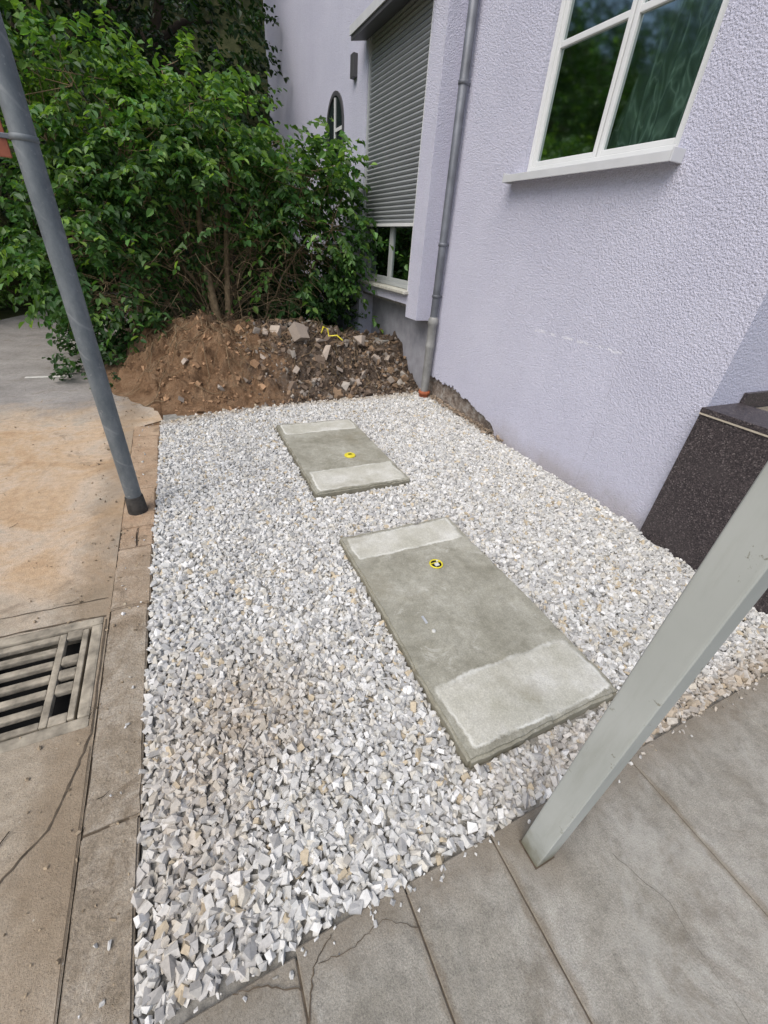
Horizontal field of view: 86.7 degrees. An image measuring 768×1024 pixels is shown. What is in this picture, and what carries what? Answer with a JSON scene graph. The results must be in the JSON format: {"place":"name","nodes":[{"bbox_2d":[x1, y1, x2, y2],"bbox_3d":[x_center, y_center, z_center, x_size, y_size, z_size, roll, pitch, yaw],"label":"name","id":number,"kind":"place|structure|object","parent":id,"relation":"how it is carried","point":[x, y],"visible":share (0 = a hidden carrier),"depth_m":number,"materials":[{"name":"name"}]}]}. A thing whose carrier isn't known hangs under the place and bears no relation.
{"place":"outdoors","nodes":[
{"label":"outdoors","id":0,"kind":"place"},
{"bbox_2d":[0,292,161,1023],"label":"path","id":1,"kind":"structure","parent":0,"point":[62,496],"depth_m":2.15,"materials":[{"name":"beige concrete"}]},
{"bbox_2d":[0,617,107,753],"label":"drain grate","id":2,"kind":"object","parent":1,"relation":"in","point":[47,679],"visible":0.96,"depth_m":1.70,"materials":[{"name":"metal"}]},
{"bbox_2d":[0,290,281,1023],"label":"ground","id":3,"kind":"structure","parent":0,"point":[8,312],"depth_m":9.04,"materials":[{"name":"green"}]},
{"bbox_2d":[0,196,196,319],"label":"hedge","id":4,"kind":"object","parent":3,"relation":"on","point":[3,292],"visible":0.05,"depth_m":8.59,"materials":[{"name":"green plant"}]},
{"bbox_2d":[57,425,160,1023],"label":"kerb","id":5,"kind":"structure","parent":3,"relation":"on","point":[92,975],"depth_m":1.34,"materials":[{"name":"concrete"}]},
{"bbox_2d":[0,12,147,515],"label":"sign pole","id":6,"kind":"object","parent":5,"relation":"on","point":[21,135],"visible":0.98,"depth_m":1.90,"materials":[{"name":"metal"}]},
{"bbox_2d":[0,0,274,299],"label":"wooded bank","id":7,"kind":"structure","parent":3,"relation":"on","point":[229,44],"depth_m":11.52,"materials":[{"name":"green plant"}]},
{"bbox_2d":[0,0,288,316],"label":"background trees","id":8,"kind":"object","parent":3,"relation":"on","point":[189,8],"visible":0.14,"depth_m":6.57,"materials":[{"name":"green plant"}]},
{"bbox_2d":[263,0,372,332],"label":"wall","id":9,"kind":"structure","parent":3,"relation":"on","point":[314,43],"depth_m":6.41,"materials":[{"name":"paint"}]},
{"bbox_2d":[328,96,341,177],"bbox_3d":[-0.742,-5.613,6.175,0.001,1.048,0.720,-11,36,-22],"label":"arch glass","id":10,"kind":"object","parent":9,"relation":"attached to","point":[338,121],"visible":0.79,"depth_m":6.04,"materials":[{"name":"black glass"}]},
{"bbox_2d":[326,90,343,177],"bbox_3d":[-0.743,-5.617,6.172,0.030,1.098,0.780,-11,36,-22],"label":"arched window","id":11,"kind":"structure","parent":9,"relation":"in","point":[337,94],"depth_m":5.83,"materials":[{"name":"metal"}]},
{"bbox_2d":[334,98,335,165],"bbox_3d":[-0.750,-5.600,6.180,0.014,1.000,0.040,-11,36,-22],"label":"arch mullion","id":12,"kind":"object","parent":11,"relation":"attached to","point":[334,118],"visible":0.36,"depth_m":6.01},
{"bbox_2d":[335,125,341,132],"bbox_3d":[-0.663,-5.620,5.965,0.012,0.040,0.329,-11,36,-22],"label":"arch transom","id":13,"kind":"object","parent":11,"relation":"attached to","point":[339,128],"visible":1,"depth_m":5.96,"materials":[{"name":"white plastic"}]},
{"bbox_2d":[350,52,357,79],"bbox_3d":[-0.387,-5.717,5.214,0.059,0.220,0.120,-11,36,-22],"label":"vent box","id":14,"kind":"object","parent":9,"relation":"attached to","point":[353,64],"visible":1,"depth_m":5.19,"materials":[{"name":"metal"}]},
{"bbox_2d":[351,0,410,40],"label":"shutter hood","id":15,"kind":"object","parent":9,"relation":"attached to","point":[386,11],"visible":0.86,"depth_m":4.37,"materials":[{"name":"grey metal"}]},
{"bbox_2d":[349,0,385,35],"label":"hood drip edge","id":16,"kind":"object","parent":15,"relation":"attached to","point":[367,13],"visible":1,"depth_m":4.43,"materials":[{"name":"white metal"}]},
{"bbox_2d":[365,0,433,223],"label":"shutter slats","id":17,"kind":"object","parent":15,"relation":"hanging from","point":[400,48],"visible":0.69,"depth_m":4.64,"materials":[{"name":"grey plastic"}]},
{"bbox_2d":[367,223,412,226],"bbox_3d":[0.044,-3.709,5.255,0.028,0.033,1.510,-11,36,-22],"label":"shutter end bar","id":18,"kind":"object","parent":17,"relation":"attached to","point":[395,225],"visible":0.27,"depth_m":5.09,"materials":[{"name":"white metal"}]},
{"bbox_2d":[371,296,427,387],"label":"recess wall","id":19,"kind":"structure","parent":3,"relation":"on","point":[411,334],"depth_m":5.70,"materials":[{"name":"grey paint"}]},
{"bbox_2d":[363,291,405,306],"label":"bay floor","id":20,"kind":"structure","parent":19,"relation":"on","point":[390,300],"depth_m":5.70,"materials":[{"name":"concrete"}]},
{"bbox_3d":[0.454,-6.424,3.582,0.460,2.700,1.590,-11,36,-22],"label":"bay","id":21,"kind":"object","parent":19,"relation":"on","visible":0},
{"bbox_2d":[357,279,407,294],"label":"stone sill","id":22,"kind":"structure","parent":21,"relation":"on","point":[389,287],"depth_m":5.45,"materials":[{"name":"beige stone"}]},
{"bbox_2d":[361,36,372,278],"bbox_3d":[-0.234,-4.604,5.513,0.043,2.524,0.038,-11,36,-22],"label":"guide","id":23,"kind":"object","parent":22,"relation":"on","point":[368,103],"visible":0.39,"depth_m":5.20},
{"bbox_2d":[366,227,369,277],"bbox_3d":[-0.164,-4.410,5.672,0.070,2.030,0.045,-11,36,-22],"label":"frame","id":24,"kind":"object","parent":22,"relation":"on","point":[367,255],"visible":0.01,"depth_m":6.07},
{"bbox_2d":[367,276,406,288],"bbox_3d":[0.078,-3.183,5.643,0.069,0.045,1.480,-11,36,-22],"label":"frame","id":25,"kind":"object","parent":22,"relation":"on","point":[404,286],"visible":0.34,"depth_m":5.59,"materials":[{"name":"white plastic"}]},
{"bbox_2d":[368,227,372,272],"bbox_3d":[-0.144,-4.387,5.639,0.048,1.940,0.045,-11,36,-22],"label":"casement","id":26,"kind":"object","parent":25,"relation":"on","point":[369,266],"visible":0.11,"depth_m":6.04,"materials":[{"name":"white plastic"}]},
{"bbox_2d":[369,273,386,279],"bbox_3d":[-0.072,-3.416,5.899,0.047,0.045,0.641,-11,36,-22],"label":"casement","id":27,"kind":"object","parent":25,"relation":"on","point":[381,277],"visible":0.56,"depth_m":5.82,"materials":[{"name":"white plastic"}]},
{"bbox_2d":[371,227,389,275],"bbox_3d":[-0.004,-4.207,5.382,0.001,1.850,0.641,-11,36,-22],"label":"glass","id":28,"kind":"object","parent":27,"relation":"on","point":[381,258],"visible":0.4,"depth_m":5.70,"materials":[{"name":"glass"}]},
{"bbox_2d":[387,227,391,280],"bbox_3d":[0.138,-4.029,5.126,0.048,1.940,0.045,-11,36,-22],"label":"casement","id":29,"kind":"object","parent":25,"relation":"on","point":[389,253],"visible":0.24,"depth_m":5.47,"materials":[{"name":"white plastic"}]},
{"bbox_2d":[388,227,394,280],"bbox_3d":[0.160,-4.001,5.087,0.048,1.940,0.045,-11,36,-22],"label":"casement","id":30,"kind":"object","parent":25,"relation":"on","point":[391,251],"visible":0.24,"depth_m":5.43,"materials":[{"name":"white plastic"}]},
{"bbox_2d":[390,277,407,284],"bbox_3d":[0.234,-3.027,5.343,0.047,0.045,0.651,-11,36,-22],"label":"casement","id":31,"kind":"object","parent":25,"relation":"on","point":[400,281],"visible":0.54,"depth_m":5.35,"materials":[{"name":"white plastic"}]},
{"bbox_2d":[391,227,412,280],"bbox_3d":[0.302,-3.819,4.826,0.001,1.850,0.651,-11,36,-22],"label":"glass","id":32,"kind":"object","parent":31,"relation":"on","point":[402,240],"visible":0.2,"depth_m":5.22,"materials":[{"name":"glass"}]},
{"bbox_2d":[407,1,433,290],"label":"guide","id":33,"kind":"object","parent":21,"relation":"attached to","point":[421,138],"visible":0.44,"depth_m":4.26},
{"bbox_2d":[78,391,767,1023],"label":"gravel bed","id":34,"kind":"object","parent":3,"relation":"on","point":[306,773],"visible":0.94,"depth_m":1.79,"materials":[{"name":"white gravel"}]},
{"bbox_2d":[87,308,503,441],"bbox_3d":[-1.980,-2.336,5.573,4.450,0.857,6.407,-11,36,-22],"label":"soil mound","id":35,"kind":"object","parent":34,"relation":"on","point":[199,362],"visible":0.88,"depth_m":4.87,"materials":[{"name":"soil"}]},
{"bbox_2d":[0,0,407,367],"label":"shrub","id":36,"kind":"object","parent":35,"relation":"on","point":[106,195],"visible":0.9,"depth_m":4.64,"materials":[{"name":"green plant"}]},
{"bbox_2d":[42,216,366,388],"bbox_3d":[-2.369,-3.171,5.941,4.614,2.257,2.724,-18,39,-31],"label":"ivy groundcover","id":37,"kind":"object","parent":35,"relation":"on","point":[63,370],"visible":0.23,"depth_m":5.69,"materials":[{"name":"green plant"}]},
{"bbox_2d":[345,333,388,342],"bbox_3d":[-0.372,-2.456,6.144,0.750,0.360,0.550,-11,36,-22],"label":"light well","id":38,"kind":"object","parent":35,"relation":"on","point":[376,338],"visible":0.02,"depth_m":5.96,"materials":[{"name":"concrete"}]},
{"bbox_2d":[276,419,409,497],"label":"concrete slab","id":39,"kind":"structure","parent":34,"relation":"on","point":[318,450],"depth_m":3.52,"materials":[{"name":"grey concrete"}]},
{"bbox_2d":[344,452,355,457],"bbox_3d":[-0.300,-0.500,3.582,0.100,0.016,0.100,-11,36,-22],"label":"cap ring","id":40,"kind":"object","parent":39,"relation":"on","point":[353,456],"visible":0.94,"depth_m":3.56,"materials":[{"name":"yellow plastic"}]},
{"bbox_2d":[339,516,617,769],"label":"concrete slab","id":41,"kind":"structure","parent":34,"relation":"on","point":[498,661],"depth_m":1.97,"materials":[{"name":"grey concrete"}]},
{"bbox_2d":[429,559,442,568],"bbox_3d":[0.311,0.308,2.422,0.084,0.008,0.084,-11,36,-22],"label":"cap ring","id":42,"kind":"object","parent":41,"relation":"on","point":[433,566],"visible":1,"depth_m":2.42,"materials":[{"name":"yellow plastic"}]},
{"bbox_2d":[429,376,493,431],"bbox_3d":[1.044,-2.034,4.455,0.210,2.300,1.600,-11,36,-22],"label":"foundation","id":43,"kind":"object","parent":3,"relation":"on","point":[450,396],"depth_m":4.91,"materials":[{"name":"brown concrete"}]},
{"bbox_2d":[455,0,561,186],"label":"wall left of window","id":44,"kind":"structure","parent":3,"relation":"on","point":[512,48],"depth_m":3.43,"materials":[{"name":"paint"}]},
{"bbox_2d":[418,0,478,397],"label":"drain pipe","id":45,"kind":"object","parent":44,"relation":"attached to","point":[463,85],"visible":0.96,"depth_m":4.13,"materials":[{"name":"metal"}]},
{"bbox_2d":[527,0,566,171],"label":"frame","id":46,"kind":"object","parent":44,"relation":"attached to","point":[549,71],"visible":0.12,"depth_m":3.10,"materials":[{"name":"white plastic"}]},
{"bbox_2d":[530,144,676,170],"bbox_3d":[1.509,-2.511,2.917,0.069,0.040,1.276,-11,36,-22],"label":"frame","id":47,"kind":"object","parent":44,"relation":"on","point":[639,152],"visible":0.36,"depth_m":2.79,"materials":[{"name":"white plastic"}]},
{"bbox_2d":[532,0,572,166],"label":"casement","id":48,"kind":"object","parent":47,"relation":"on","point":[554,74],"visible":0.56,"depth_m":3.08,"materials":[{"name":"white plastic"}]},
{"bbox_2d":[535,152,592,166],"bbox_3d":[1.384,-2.705,3.129,0.047,0.035,0.584,-11,36,-22],"label":"casement","id":49,"kind":"object","parent":47,"relation":"on","point":[565,159],"visible":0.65,"depth_m":3.10,"materials":[{"name":"white plastic"}]},
{"bbox_2d":[538,0,632,160],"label":"glass","id":50,"kind":"object","parent":49,"relation":"on","point":[585,73],"visible":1,"depth_m":2.89,"materials":[{"name":"clear glass"}]},
{"bbox_2d":[561,10,630,48],"bbox_3d":[1.433,-3.267,2.763,0.043,0.036,0.584,-11,36,-22],"label":"muntin","id":51,"kind":"object","parent":50,"relation":"attached to","point":[605,25],"visible":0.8,"depth_m":2.73,"materials":[{"name":"white plastic"}]},
{"bbox_2d":[591,0,638,157],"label":"casement","id":52,"kind":"object","parent":47,"relation":"on","point":[617,68],"visible":0.47,"depth_m":2.67,"materials":[{"name":"white plastic"}]},
{"bbox_2d":[596,0,645,156],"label":"casement","id":53,"kind":"object","parent":47,"relation":"on","point":[625,61],"visible":0.56,"depth_m":2.65,"materials":[{"name":"white plastic"}]},
{"bbox_2d":[600,138,674,155],"bbox_3d":[1.648,-2.370,2.650,0.047,0.035,0.544,-11,36,-22],"label":"casement","id":54,"kind":"object","parent":47,"relation":"on","point":[654,144],"visible":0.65,"depth_m":2.62,"materials":[{"name":"white plastic"}]},
{"bbox_2d":[604,0,682,149],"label":"glass","id":55,"kind":"object","parent":54,"relation":"on","point":[654,24],"visible":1,"depth_m":2.53,"materials":[{"name":"clear glass"}]},
{"bbox_2d":[640,0,671,12],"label":"muntin","id":56,"kind":"object","parent":55,"relation":"attached to","point":[649,5],"visible":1,"depth_m":2.43,"materials":[{"name":"white plastic"}]},
{"bbox_2d":[673,0,726,143],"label":"casement","id":57,"kind":"object","parent":47,"relation":"on","point":[717,22],"visible":0.45,"depth_m":2.27,"materials":[{"name":"white plastic"}]},
{"bbox_2d":[676,0,729,146],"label":"frame","id":58,"kind":"object","parent":44,"relation":"attached to","point":[710,51],"depth_m":2.25,"materials":[{"name":"white plastic"}]},
{"bbox_3d":[1.609,-3.663,2.167,0.069,0.040,1.276,-11,36,-22],"label":"frame","id":59,"kind":"object","parent":44,"relation":"attached to","visible":0},
{"bbox_2d":[610,0,722,148],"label":"curtain","id":60,"kind":"object","parent":59,"relation":"hanging from","point":[655,111],"visible":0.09,"depth_m":2.50,"materials":[{"name":"fabric"}]},
{"bbox_3d":[1.404,-2.475,2.925,0.135,0.012,1.520,-11,36,-22],"label":"sill","id":61,"kind":"object","parent":44,"relation":"attached to","visible":0},
{"bbox_2d":[669,146,685,163],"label":"sill end","id":62,"kind":"structure","parent":61,"relation":"attached to","point":[677,154],"depth_m":2.34,"materials":[{"name":"white metal"}]},
{"bbox_2d":[561,0,767,529],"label":"wall","id":63,"kind":"structure","parent":3,"relation":"on","point":[688,341],"depth_m":2.44,"materials":[{"name":"purple paint"}]},
{"bbox_2d":[739,390,767,406],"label":"skirting","id":64,"kind":"object","parent":63,"relation":"attached to","point":[756,399],"visible":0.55,"depth_m":2.61,"materials":[{"name":"stone"}]},
{"bbox_2d":[758,406,767,410],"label":"landing","id":65,"kind":"object","parent":3,"relation":"on","point":[765,408],"depth_m":2.65,"materials":[{"name":"stone"}]},
{"bbox_2d":[360,283,406,303],"bbox_3d":[0.092,-3.089,5.716,0.300,0.110,1.590,-11,36,-22],"label":"window sill","id":66,"kind":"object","parent":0,"point":[394,296],"visible":0.36,"depth_m":5.50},
{"bbox_2d":[405,0,468,320],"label":"bay strip","id":67,"kind":"object","parent":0,"point":[449,19],"visible":0.6,"depth_m":4.15,"materials":[{"name":"paint"}]},
{"bbox_2d":[182,673,767,1023],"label":"pavement","id":68,"kind":"structure","parent":0,"point":[641,897],"depth_m":1.17,"materials":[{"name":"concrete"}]},
{"bbox_2d":[519,461,767,869],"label":"canopy post","id":69,"kind":"object","parent":68,"relation":"on","point":[726,588],"visible":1,"depth_m":0.77,"materials":[{"name":"metal"}]},
{"bbox_2d":[639,414,767,613],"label":"granite low wall","id":70,"kind":"structure","parent":68,"relation":"on","point":[717,468],"depth_m":2.51,"materials":[{"name":"black stone"}]},
{"bbox_2d":[699,412,767,436],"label":"mortar joint","id":71,"kind":"object","parent":70,"relation":"on","point":[736,425],"visible":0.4,"depth_m":2.31,"materials":[{"name":"grey concrete"}]},
{"bbox_2d":[700,403,767,434],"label":"cap stone","id":72,"kind":"object","parent":71,"relation":"on","point":[750,417],"visible":1,"depth_m":2.37,"materials":[{"name":"stone"}]},
{"bbox_2d":[430,176,554,434],"bbox_3d":[0.933,-2.116,4.336,0.045,2.190,1.600,-11,36,-22],"label":"wall","id":73,"kind":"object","parent":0,"point":[494,233],"depth_m":4.06,"materials":[{"name":"paint"}]},
{"bbox_2d":[494,161,671,478],"bbox_3d":[1.557,-1.429,3.439,0.260,2.270,0.970,-11,36,-22],"label":"wall below window","id":74,"kind":"structure","parent":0,"point":[596,226],"depth_m":3.19,"materials":[{"name":"purple paint"}]},
{"bbox_2d":[503,150,671,182],"bbox_3d":[1.337,-2.448,2.907,0.010,0.051,1.520,-11,36,-22],"label":"sill lip","id":75,"kind":"object","parent":74,"relation":"attached to","point":[647,158],"visible":1,"depth_m":2.74,"materials":[{"name":"white metal"}]}
]}

